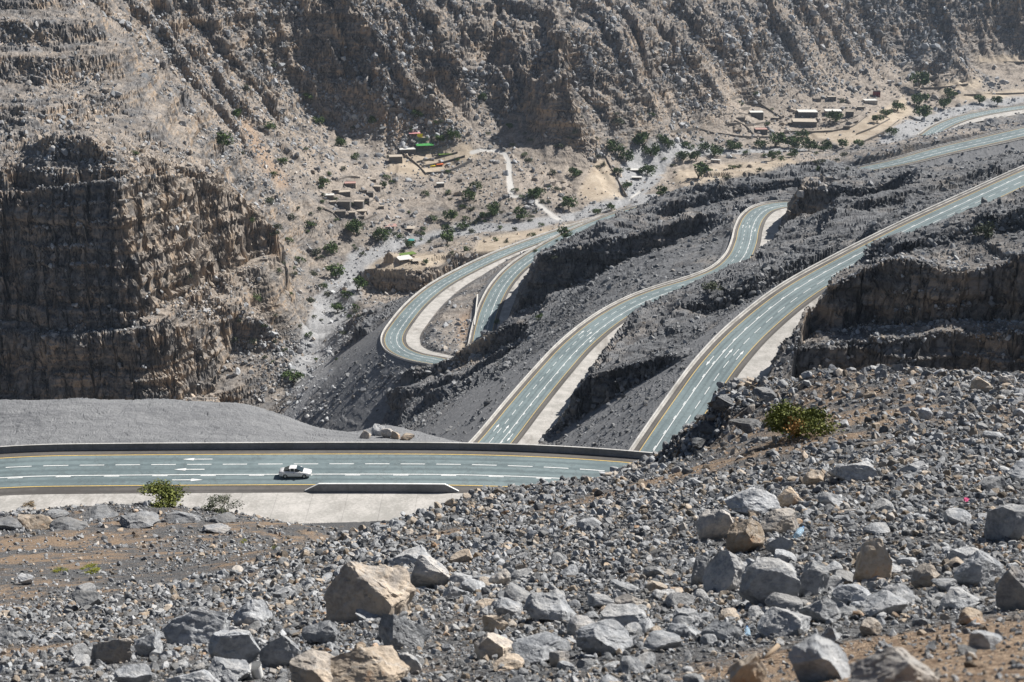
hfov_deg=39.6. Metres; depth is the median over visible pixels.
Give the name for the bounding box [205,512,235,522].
boulder
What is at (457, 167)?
terrace wall
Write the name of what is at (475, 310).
wall
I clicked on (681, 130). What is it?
terrace wall
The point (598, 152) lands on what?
rubble
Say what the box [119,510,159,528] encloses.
boulder
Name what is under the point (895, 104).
tree
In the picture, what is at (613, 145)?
tree
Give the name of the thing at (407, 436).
boulder
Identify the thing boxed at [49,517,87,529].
boulder
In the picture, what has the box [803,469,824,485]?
boulder
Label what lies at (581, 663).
stone
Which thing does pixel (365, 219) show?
terrace wall
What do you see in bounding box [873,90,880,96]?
house
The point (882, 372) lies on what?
boulder
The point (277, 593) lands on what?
stone
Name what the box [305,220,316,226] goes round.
shrub
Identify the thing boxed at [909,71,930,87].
tree
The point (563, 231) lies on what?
tree
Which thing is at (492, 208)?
tree
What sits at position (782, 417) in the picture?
bush
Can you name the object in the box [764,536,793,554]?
boulder
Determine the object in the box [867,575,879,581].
stone
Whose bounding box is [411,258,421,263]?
shed
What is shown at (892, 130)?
tree
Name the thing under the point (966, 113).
parapet wall
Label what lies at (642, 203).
parapet wall
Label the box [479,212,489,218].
tree
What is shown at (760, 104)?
terrace wall
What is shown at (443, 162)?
terrace wall
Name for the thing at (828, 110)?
house
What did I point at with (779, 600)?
boulder
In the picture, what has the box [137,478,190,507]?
bush
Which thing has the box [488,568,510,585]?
boulder
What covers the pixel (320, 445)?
road barrier
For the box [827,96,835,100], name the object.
house
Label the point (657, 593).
stone
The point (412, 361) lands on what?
parapet wall
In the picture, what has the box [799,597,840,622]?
boulder
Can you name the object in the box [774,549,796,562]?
stone
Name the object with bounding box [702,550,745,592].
boulder
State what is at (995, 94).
terrace wall
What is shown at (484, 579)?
stone
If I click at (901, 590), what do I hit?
boulder
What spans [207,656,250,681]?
boulder
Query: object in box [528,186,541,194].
tree
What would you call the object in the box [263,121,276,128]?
shrub
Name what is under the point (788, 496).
boulder
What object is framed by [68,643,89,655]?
stone
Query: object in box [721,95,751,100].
terrace wall
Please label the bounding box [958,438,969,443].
stone
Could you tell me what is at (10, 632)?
boulder
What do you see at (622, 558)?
stone
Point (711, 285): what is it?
shrub
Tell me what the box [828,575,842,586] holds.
stone
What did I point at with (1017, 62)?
terrace wall
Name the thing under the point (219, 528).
boulder
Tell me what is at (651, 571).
stone
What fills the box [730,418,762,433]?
boulder
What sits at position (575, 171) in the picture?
tree
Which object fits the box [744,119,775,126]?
terrace wall
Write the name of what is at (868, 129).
terrace wall
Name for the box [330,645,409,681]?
boulder
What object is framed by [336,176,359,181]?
terrace wall
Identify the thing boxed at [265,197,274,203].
shrub
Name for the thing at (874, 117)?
tree
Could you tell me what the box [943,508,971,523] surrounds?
stone
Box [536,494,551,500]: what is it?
stone
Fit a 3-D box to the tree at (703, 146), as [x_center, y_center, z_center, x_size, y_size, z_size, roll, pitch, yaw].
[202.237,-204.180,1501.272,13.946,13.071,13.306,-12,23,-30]
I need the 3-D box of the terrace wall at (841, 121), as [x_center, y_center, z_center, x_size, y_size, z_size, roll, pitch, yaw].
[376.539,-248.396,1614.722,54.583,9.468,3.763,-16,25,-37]
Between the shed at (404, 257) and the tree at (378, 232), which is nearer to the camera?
the shed at (404, 257)
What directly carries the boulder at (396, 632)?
on the ground
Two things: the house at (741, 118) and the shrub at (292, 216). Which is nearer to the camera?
the shrub at (292, 216)
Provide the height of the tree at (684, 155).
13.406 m
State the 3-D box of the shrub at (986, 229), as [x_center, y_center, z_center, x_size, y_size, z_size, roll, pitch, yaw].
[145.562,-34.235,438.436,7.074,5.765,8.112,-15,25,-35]
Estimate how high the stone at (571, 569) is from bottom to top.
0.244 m
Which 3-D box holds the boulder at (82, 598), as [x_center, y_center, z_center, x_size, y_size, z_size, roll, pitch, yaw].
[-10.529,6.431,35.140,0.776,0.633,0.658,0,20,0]
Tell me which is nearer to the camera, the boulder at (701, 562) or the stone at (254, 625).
the boulder at (701, 562)
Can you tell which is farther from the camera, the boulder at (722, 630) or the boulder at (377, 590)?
the boulder at (377, 590)
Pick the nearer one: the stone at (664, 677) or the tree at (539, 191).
the stone at (664, 677)
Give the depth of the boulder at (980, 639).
7.18 m
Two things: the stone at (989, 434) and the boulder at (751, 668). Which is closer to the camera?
the boulder at (751, 668)
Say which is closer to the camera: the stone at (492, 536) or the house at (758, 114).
the stone at (492, 536)
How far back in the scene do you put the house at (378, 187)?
1282.88 m
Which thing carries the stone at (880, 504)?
on the gravel at (740, 386)
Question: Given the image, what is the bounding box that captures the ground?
[0,0,1023,681]
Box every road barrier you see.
[0,442,652,458]
[305,483,458,492]
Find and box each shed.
[397,255,412,261]
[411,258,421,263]
[632,176,641,179]
[711,159,720,163]
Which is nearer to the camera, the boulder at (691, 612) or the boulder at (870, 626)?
the boulder at (870, 626)
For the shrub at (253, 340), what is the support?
on the ground
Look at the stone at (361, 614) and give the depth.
16.70 m
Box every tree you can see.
[216,130,233,151]
[233,108,241,119]
[280,369,304,382]
[318,176,329,184]
[324,263,345,277]
[329,302,343,311]
[335,136,346,145]
[345,218,363,234]
[353,275,367,290]
[372,227,391,240]
[405,240,415,246]
[435,134,444,140]
[440,231,453,243]
[441,209,457,219]
[441,224,455,232]
[446,128,461,139]
[456,221,468,229]
[460,187,475,200]
[477,92,486,99]
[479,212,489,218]
[485,202,499,215]
[513,207,528,219]
[525,188,539,199]
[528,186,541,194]
[557,226,571,238]
[561,195,577,209]
[567,166,582,176]
[591,208,602,213]
[606,139,626,153]
[606,202,615,209]
[613,167,623,175]
[616,149,633,162]
[621,182,632,189]
[632,131,649,144]
[638,163,657,175]
[641,143,659,155]
[655,185,666,194]
[656,134,669,143]
[665,138,675,148]
[674,150,689,159]
[681,141,691,147]
[688,151,700,161]
[693,161,712,178]
[697,141,709,150]
[707,143,723,156]
[725,140,741,150]
[754,138,768,148]
[767,150,778,159]
[768,131,786,145]
[784,135,802,147]
[787,148,797,156]
[793,128,810,136]
[801,137,819,150]
[818,139,831,150]
[824,110,843,122]
[837,138,848,147]
[853,139,864,145]
[871,115,883,121]
[879,109,892,115]
[885,126,899,135]
[891,100,904,110]
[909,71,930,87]
[911,93,930,104]
[912,104,932,116]
[938,98,951,108]
[943,87,957,97]
[973,94,985,103]
[990,96,1002,102]
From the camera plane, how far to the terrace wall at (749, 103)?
1643.12 m
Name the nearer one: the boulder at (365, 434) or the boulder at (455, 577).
the boulder at (455, 577)
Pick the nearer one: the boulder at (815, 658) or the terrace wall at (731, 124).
the boulder at (815, 658)
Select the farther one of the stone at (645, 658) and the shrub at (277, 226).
the shrub at (277, 226)
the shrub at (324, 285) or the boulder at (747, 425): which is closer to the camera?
the boulder at (747, 425)
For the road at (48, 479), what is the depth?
206.52 m
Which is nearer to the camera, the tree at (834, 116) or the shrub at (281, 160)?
the shrub at (281, 160)
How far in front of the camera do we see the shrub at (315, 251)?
1173.82 m
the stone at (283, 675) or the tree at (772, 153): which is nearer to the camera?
the stone at (283, 675)
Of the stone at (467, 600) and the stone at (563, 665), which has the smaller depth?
the stone at (563, 665)
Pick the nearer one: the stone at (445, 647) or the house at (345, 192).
the stone at (445, 647)
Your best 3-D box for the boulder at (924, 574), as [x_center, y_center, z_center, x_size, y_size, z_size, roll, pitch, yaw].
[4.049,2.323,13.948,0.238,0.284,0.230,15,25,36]
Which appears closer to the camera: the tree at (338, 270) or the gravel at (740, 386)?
the gravel at (740, 386)
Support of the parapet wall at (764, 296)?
on the road at (728, 354)
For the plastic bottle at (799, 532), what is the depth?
19.28 m
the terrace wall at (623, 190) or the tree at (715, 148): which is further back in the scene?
the tree at (715, 148)
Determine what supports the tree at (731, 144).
on the ground
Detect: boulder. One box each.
[0,516,22,529]
[0,624,30,640]
[17,514,52,528]
[17,573,33,584]
[42,509,68,518]
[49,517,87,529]
[70,590,102,606]
[81,504,118,518]
[90,638,131,663]
[114,663,151,681]
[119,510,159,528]
[134,631,162,655]
[162,608,230,645]
[163,511,201,522]
[166,669,219,681]
[199,523,230,533]
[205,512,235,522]
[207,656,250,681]
[208,629,259,663]
[233,599,272,625]
[259,635,300,667]
[289,648,334,681]
[301,620,338,642]
[324,561,415,622]
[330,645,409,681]
[360,430,370,438]
[371,424,384,435]
[378,613,431,649]
[381,428,392,437]
[388,545,430,565]
[391,431,399,438]
[398,652,421,672]
[401,433,414,439]
[410,555,449,588]
[442,586,466,599]
[447,572,472,584]
[473,633,512,658]
[482,615,508,632]
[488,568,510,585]
[493,653,523,671]
[495,597,520,615]
[511,631,570,664]
[524,592,576,620]
[549,650,568,666]
[566,615,594,635]
[575,619,632,654]
[587,594,614,607]
[600,603,646,625]
[614,593,648,604]
[644,630,681,650]
[666,623,700,636]
[673,608,698,616]
[690,555,708,585]
[691,436,708,449]
[696,509,732,541]
[699,421,715,434]
[700,620,746,640]
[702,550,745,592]
[712,393,735,410]
[724,487,779,514]
[725,519,764,552]
[728,652,767,681]
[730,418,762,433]
[738,556,800,605]
[753,387,776,400]
[757,607,810,636]
[760,508,798,533]
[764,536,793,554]
[765,592,802,610]
[777,486,803,506]
[788,634,850,681]
[798,560,829,595]
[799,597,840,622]
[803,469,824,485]
[817,491,842,504]
[820,627,841,641]
[826,461,876,481]
[831,584,870,605]
[849,647,940,681]
[853,538,891,581]
[859,617,882,635]
[862,590,907,616]
[876,369,887,378]
[882,583,914,603]
[900,461,928,472]
[910,563,939,587]
[918,407,932,419]
[931,578,957,591]
[939,586,978,609]
[954,550,1003,586]
[959,607,984,624]
[968,630,1002,648]
[980,476,1005,489]
[984,503,1023,540]
[995,565,1023,610]
[999,375,1014,383]
[1007,458,1023,479]
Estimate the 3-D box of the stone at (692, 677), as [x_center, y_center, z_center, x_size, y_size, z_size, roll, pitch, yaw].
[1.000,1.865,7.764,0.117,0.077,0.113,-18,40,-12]
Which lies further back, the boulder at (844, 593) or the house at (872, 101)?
the house at (872, 101)
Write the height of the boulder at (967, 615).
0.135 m
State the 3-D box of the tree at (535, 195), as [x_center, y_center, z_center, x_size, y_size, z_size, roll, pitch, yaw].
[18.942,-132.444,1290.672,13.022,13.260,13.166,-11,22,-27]
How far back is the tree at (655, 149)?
1443.84 m
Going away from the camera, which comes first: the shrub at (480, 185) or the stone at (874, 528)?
the stone at (874, 528)
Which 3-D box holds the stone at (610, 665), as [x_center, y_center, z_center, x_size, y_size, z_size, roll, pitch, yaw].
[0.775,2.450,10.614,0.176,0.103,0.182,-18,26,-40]
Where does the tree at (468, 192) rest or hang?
on the ground
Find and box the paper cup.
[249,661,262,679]
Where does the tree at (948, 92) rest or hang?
on the ground
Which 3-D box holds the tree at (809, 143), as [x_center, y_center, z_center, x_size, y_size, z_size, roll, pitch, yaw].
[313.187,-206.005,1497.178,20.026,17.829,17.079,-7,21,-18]
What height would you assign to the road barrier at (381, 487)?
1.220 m
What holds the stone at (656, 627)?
on the ground
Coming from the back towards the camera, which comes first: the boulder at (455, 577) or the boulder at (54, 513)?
the boulder at (54, 513)
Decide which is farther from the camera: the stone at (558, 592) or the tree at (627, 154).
the tree at (627, 154)
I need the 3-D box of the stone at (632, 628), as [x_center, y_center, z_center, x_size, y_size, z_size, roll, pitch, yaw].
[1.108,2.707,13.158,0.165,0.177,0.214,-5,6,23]
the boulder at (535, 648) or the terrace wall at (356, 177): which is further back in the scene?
the terrace wall at (356, 177)
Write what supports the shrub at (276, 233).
on the ground
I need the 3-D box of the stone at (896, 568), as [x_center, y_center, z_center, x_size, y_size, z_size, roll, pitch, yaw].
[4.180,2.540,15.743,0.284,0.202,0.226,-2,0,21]
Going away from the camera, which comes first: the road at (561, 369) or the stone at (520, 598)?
the stone at (520, 598)
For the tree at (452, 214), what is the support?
on the ground
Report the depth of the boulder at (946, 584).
13.14 m
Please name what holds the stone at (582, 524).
on the ground
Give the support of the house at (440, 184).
on the ground
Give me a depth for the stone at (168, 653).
14.57 m
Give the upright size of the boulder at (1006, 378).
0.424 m
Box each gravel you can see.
[0,364,1023,681]
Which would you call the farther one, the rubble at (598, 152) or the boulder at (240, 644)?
the rubble at (598, 152)
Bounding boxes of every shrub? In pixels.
[243,84,250,90]
[246,338,257,344]
[253,293,262,301]
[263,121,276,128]
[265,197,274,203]
[269,230,279,235]
[273,223,282,229]
[277,157,287,164]
[285,237,293,242]
[286,213,296,219]
[294,256,305,262]
[303,92,312,100]
[304,331,312,336]
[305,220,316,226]
[306,297,314,302]
[312,248,320,255]
[314,116,324,124]
[318,283,327,287]
[323,241,337,253]
[340,290,354,297]
[350,152,359,159]
[367,115,375,122]
[411,109,423,117]
[428,214,439,220]
[469,181,482,188]
[610,117,624,125]
[701,281,723,290]
[973,221,994,237]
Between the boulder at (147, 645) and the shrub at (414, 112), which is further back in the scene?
the shrub at (414, 112)
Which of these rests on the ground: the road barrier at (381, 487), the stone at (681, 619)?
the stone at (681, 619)
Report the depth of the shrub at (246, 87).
1332.44 m
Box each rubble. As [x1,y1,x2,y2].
[0,0,1023,446]
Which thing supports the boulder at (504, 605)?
on the ground
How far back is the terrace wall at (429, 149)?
1378.34 m
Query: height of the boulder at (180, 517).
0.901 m
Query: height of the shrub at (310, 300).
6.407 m
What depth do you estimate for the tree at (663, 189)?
955.68 m
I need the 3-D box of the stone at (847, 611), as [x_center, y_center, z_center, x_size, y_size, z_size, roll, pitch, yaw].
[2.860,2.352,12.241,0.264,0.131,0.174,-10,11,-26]
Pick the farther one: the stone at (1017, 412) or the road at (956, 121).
the road at (956, 121)
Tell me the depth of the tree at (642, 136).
1443.28 m
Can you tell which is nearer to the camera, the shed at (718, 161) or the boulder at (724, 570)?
the boulder at (724, 570)
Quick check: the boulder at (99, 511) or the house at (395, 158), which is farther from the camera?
the house at (395, 158)
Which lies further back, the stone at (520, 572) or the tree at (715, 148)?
the tree at (715, 148)
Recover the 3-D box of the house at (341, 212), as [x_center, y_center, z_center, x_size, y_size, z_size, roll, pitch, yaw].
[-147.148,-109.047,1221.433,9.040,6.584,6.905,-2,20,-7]
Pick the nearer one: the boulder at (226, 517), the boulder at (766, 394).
the boulder at (766, 394)
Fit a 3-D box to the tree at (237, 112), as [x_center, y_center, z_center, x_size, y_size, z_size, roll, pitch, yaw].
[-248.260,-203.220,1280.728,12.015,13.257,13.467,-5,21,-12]
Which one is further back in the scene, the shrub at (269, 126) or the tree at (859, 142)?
the tree at (859, 142)
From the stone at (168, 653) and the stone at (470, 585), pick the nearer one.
the stone at (168, 653)
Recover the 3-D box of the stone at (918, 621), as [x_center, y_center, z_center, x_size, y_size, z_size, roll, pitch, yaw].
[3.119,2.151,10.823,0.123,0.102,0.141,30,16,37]
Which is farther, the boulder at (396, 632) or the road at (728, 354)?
the road at (728, 354)
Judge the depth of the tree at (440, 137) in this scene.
1379.06 m
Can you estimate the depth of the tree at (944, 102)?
1715.37 m
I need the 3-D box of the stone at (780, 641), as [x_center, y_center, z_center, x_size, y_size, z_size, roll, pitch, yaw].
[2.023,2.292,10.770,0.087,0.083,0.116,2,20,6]
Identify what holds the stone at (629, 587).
on the ground
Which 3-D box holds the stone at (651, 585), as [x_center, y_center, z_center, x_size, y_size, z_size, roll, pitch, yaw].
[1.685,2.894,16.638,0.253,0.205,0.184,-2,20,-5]
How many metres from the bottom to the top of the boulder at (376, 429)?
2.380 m
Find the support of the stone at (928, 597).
on the ground
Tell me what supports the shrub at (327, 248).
on the ground
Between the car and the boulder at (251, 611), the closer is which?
the boulder at (251, 611)
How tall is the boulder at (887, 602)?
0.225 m
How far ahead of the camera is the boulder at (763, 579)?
14.27 m
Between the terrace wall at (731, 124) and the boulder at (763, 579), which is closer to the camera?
the boulder at (763, 579)
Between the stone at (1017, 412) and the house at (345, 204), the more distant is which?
the house at (345, 204)
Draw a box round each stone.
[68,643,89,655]
[68,654,89,667]
[75,582,95,590]
[158,650,171,656]
[177,659,187,667]
[246,620,261,629]
[272,587,291,597]
[276,671,287,679]
[323,564,337,569]
[334,569,339,576]
[355,609,381,620]
[393,520,405,524]
[441,644,454,650]
[449,549,471,563]
[461,578,484,593]
[463,596,474,607]
[472,574,490,579]
[475,598,494,607]
[479,576,491,586]
[483,532,498,539]
[504,582,530,599]
[508,674,525,681]
[511,568,532,577]
[514,596,527,601]
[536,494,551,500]
[551,552,566,563]
[551,589,565,598]
[555,670,566,677]
[557,660,574,670]
[560,564,577,576]
[563,517,576,528]
[576,517,601,530]
[576,658,596,667]
[584,611,599,618]
[599,674,618,681]
[602,661,619,670]
[608,644,624,655]
[614,581,639,592]
[618,555,631,562]
[618,674,630,680]
[620,656,644,674]
[625,622,641,635]
[637,604,646,610]
[637,652,655,666]
[638,617,653,632]
[643,566,664,578]
[646,580,667,590]
[649,625,662,631]
[652,589,668,598]
[656,674,672,681]
[663,589,674,593]
[665,592,695,607]
[672,615,694,625]
[683,673,703,681]
[693,589,707,601]
[693,615,701,620]
[699,612,713,621]
[699,634,717,644]
[718,608,739,620]
[748,605,763,615]
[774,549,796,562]
[774,638,784,645]
[826,561,842,573]
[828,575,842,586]
[833,569,853,581]
[839,606,857,616]
[863,522,889,534]
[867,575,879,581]
[871,498,894,510]
[885,434,894,438]
[892,563,902,572]
[896,557,916,565]
[912,618,930,626]
[925,594,942,600]
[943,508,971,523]
[944,557,963,566]
[947,546,978,559]
[957,644,977,654]
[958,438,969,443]
[971,376,990,389]
[976,596,986,599]
[983,431,1004,438]
[1012,408,1023,417]
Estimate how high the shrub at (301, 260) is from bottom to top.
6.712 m
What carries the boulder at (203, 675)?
on the ground
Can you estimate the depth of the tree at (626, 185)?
1346.43 m
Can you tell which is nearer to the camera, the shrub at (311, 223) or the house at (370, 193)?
the shrub at (311, 223)
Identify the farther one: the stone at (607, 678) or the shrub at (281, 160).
the shrub at (281, 160)
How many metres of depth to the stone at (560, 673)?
10.48 m
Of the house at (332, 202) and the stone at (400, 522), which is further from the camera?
the house at (332, 202)
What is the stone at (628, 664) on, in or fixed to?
on the ground
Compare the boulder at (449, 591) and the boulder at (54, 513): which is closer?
the boulder at (449, 591)
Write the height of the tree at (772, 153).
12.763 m
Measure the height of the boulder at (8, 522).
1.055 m
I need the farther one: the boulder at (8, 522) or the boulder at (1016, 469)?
the boulder at (8, 522)
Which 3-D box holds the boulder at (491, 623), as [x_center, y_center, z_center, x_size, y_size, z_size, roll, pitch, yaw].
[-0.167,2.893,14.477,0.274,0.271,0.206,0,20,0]
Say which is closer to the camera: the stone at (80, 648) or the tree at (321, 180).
the stone at (80, 648)
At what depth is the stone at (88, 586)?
55.84 m
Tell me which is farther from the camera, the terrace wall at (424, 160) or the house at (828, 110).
the house at (828, 110)
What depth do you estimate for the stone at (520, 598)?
16.78 m
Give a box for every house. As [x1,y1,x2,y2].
[323,193,333,199]
[329,200,336,204]
[335,209,345,217]
[338,199,351,209]
[339,189,350,196]
[344,181,355,188]
[348,211,354,217]
[353,199,363,208]
[367,191,373,196]
[372,185,381,191]
[389,154,402,162]
[399,147,419,154]
[415,137,425,141]
[436,182,444,186]
[736,116,744,121]
[749,110,763,119]
[755,127,767,134]
[791,118,822,126]
[796,109,821,117]
[813,97,821,101]
[824,109,841,114]
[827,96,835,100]
[845,110,853,117]
[863,99,877,104]
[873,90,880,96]
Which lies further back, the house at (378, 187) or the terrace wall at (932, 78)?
the terrace wall at (932, 78)
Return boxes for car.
[279,465,311,478]
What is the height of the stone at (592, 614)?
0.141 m
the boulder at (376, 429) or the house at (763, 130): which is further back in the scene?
the house at (763, 130)
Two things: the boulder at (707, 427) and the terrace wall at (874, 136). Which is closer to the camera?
the boulder at (707, 427)
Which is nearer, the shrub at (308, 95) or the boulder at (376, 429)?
the boulder at (376, 429)
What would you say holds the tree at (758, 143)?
on the ground
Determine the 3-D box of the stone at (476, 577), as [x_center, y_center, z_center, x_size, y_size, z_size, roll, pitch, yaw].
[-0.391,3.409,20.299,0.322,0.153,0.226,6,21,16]
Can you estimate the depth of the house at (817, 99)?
1680.54 m
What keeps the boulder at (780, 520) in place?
on the ground
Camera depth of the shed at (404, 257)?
1101.24 m
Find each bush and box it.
[22,499,34,506]
[53,567,67,572]
[79,563,101,573]
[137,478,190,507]
[201,494,244,512]
[761,398,843,439]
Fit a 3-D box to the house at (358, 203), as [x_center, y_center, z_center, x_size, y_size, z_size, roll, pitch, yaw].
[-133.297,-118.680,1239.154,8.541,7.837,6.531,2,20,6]
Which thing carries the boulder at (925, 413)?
on the ground
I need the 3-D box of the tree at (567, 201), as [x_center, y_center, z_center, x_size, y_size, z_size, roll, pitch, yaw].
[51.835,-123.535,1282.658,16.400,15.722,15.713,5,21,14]
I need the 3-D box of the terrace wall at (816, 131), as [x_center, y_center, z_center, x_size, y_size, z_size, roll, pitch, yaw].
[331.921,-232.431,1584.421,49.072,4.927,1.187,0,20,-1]
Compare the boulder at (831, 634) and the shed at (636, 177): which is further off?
the shed at (636, 177)
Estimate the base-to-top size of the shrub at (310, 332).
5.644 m
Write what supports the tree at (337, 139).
on the ground
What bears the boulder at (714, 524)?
on the ground
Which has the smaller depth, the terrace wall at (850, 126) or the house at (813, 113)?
the terrace wall at (850, 126)
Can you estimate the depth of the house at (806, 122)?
1605.18 m
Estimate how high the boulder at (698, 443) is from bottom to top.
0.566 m
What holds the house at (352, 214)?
on the ground
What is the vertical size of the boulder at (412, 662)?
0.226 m
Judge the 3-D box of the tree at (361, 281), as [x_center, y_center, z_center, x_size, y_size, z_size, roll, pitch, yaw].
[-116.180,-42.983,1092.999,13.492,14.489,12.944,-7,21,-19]
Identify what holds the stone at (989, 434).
on the gravel at (740, 386)
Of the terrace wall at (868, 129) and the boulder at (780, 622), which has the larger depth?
the terrace wall at (868, 129)
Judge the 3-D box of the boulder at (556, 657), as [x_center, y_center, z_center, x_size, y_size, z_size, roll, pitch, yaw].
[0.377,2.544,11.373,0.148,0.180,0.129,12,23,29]
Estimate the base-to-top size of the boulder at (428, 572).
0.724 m
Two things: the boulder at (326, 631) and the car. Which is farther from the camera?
the car
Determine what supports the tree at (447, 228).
on the ground
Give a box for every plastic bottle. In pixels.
[744,626,750,635]
[793,526,803,537]
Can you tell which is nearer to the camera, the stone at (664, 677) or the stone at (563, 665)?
the stone at (664, 677)
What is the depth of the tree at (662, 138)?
1463.61 m
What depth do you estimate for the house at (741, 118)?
1570.00 m
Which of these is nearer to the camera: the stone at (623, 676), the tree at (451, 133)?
the stone at (623, 676)
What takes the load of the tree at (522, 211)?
on the ground
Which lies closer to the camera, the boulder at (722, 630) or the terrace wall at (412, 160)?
the boulder at (722, 630)
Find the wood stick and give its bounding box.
[761,643,780,658]
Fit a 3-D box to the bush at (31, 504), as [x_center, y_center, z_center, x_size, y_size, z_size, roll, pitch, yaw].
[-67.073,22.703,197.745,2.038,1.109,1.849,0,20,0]
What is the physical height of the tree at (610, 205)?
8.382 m
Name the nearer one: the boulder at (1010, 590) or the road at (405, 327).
the boulder at (1010, 590)
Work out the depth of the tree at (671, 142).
1463.82 m
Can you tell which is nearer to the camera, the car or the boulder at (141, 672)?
the boulder at (141, 672)
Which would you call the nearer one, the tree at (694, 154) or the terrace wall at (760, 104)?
the tree at (694, 154)
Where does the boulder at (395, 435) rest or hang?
on the ground
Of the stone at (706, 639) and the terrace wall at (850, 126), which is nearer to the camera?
the stone at (706, 639)
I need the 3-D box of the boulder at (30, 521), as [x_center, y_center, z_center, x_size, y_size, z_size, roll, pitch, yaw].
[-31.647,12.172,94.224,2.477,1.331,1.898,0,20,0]
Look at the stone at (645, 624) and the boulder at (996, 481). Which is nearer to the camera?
the stone at (645, 624)
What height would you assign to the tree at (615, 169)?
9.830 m
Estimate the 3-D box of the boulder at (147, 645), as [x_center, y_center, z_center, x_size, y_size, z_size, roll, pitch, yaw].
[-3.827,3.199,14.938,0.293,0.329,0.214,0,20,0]
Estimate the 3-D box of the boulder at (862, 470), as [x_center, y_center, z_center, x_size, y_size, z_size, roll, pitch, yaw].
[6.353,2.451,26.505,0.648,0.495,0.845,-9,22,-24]
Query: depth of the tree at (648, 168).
1395.46 m
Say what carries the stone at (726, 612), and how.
on the ground
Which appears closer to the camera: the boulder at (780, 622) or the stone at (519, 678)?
the stone at (519, 678)
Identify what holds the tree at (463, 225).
on the ground
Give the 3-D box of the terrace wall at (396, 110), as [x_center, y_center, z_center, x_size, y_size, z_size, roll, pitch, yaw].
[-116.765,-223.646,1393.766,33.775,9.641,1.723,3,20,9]
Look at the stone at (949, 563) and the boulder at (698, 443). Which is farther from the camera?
the boulder at (698, 443)
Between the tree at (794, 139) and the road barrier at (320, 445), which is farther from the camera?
the tree at (794, 139)
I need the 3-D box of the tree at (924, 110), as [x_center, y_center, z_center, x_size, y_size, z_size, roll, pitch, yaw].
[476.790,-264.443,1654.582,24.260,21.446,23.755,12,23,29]
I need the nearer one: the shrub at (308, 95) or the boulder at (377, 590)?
the boulder at (377, 590)
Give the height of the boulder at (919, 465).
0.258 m
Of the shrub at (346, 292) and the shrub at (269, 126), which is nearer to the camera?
the shrub at (346, 292)
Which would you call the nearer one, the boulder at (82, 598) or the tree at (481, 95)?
the boulder at (82, 598)
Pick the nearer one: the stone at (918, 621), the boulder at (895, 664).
the boulder at (895, 664)
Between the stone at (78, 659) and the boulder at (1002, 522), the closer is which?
the stone at (78, 659)
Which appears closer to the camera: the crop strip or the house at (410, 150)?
the crop strip
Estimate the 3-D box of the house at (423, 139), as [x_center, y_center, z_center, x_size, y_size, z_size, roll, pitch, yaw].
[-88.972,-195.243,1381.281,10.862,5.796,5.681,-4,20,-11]
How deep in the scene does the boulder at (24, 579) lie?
58.64 m
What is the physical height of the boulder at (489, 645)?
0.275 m
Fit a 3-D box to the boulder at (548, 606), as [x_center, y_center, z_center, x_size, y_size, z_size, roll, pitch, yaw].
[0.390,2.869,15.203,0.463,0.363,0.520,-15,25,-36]
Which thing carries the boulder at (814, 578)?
on the ground
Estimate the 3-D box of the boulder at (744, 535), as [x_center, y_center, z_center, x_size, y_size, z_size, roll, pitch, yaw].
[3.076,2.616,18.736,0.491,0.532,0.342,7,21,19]
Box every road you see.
[0,449,638,523]
[381,219,590,363]
[469,126,1023,342]
[471,201,789,443]
[632,167,1023,451]
[918,105,1023,135]
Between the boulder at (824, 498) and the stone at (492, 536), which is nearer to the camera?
the boulder at (824, 498)
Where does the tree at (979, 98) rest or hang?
on the ground
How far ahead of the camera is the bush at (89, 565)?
65.08 m
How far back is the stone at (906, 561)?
16.12 m
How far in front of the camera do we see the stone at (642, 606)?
15.17 m
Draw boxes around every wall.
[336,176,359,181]
[360,214,375,220]
[364,261,447,272]
[376,108,409,116]
[380,215,600,364]
[388,134,425,173]
[390,124,424,137]
[409,142,453,155]
[417,152,457,162]
[421,155,464,167]
[426,159,471,174]
[468,125,1023,343]
[469,200,789,441]
[474,294,477,325]
[605,155,626,195]
[629,165,1023,449]
[672,128,714,133]
[718,132,770,137]
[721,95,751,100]
[724,107,750,111]
[726,123,743,125]
[737,100,761,104]
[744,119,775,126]
[752,96,782,117]
[790,130,831,132]
[827,115,857,127]
[832,116,865,131]
[856,118,889,134]
[864,119,899,141]
[917,104,1023,134]
[921,83,967,89]
[929,73,977,80]
[964,92,1023,95]
[980,61,1023,63]
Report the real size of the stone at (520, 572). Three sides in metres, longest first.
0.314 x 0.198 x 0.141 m
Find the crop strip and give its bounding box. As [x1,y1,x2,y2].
[399,251,416,255]
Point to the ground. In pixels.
(76, 386)
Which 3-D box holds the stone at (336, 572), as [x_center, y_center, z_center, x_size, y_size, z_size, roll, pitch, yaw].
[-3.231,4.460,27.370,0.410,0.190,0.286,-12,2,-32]
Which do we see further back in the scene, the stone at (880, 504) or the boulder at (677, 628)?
the stone at (880, 504)
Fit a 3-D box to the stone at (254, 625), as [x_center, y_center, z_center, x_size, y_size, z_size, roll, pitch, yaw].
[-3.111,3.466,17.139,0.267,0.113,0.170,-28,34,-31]
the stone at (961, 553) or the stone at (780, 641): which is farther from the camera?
the stone at (961, 553)
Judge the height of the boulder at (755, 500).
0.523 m
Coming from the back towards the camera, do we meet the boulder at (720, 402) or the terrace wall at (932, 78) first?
the terrace wall at (932, 78)
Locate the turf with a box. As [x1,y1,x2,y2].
[416,143,433,145]
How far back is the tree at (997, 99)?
1741.52 m
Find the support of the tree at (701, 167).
on the ground

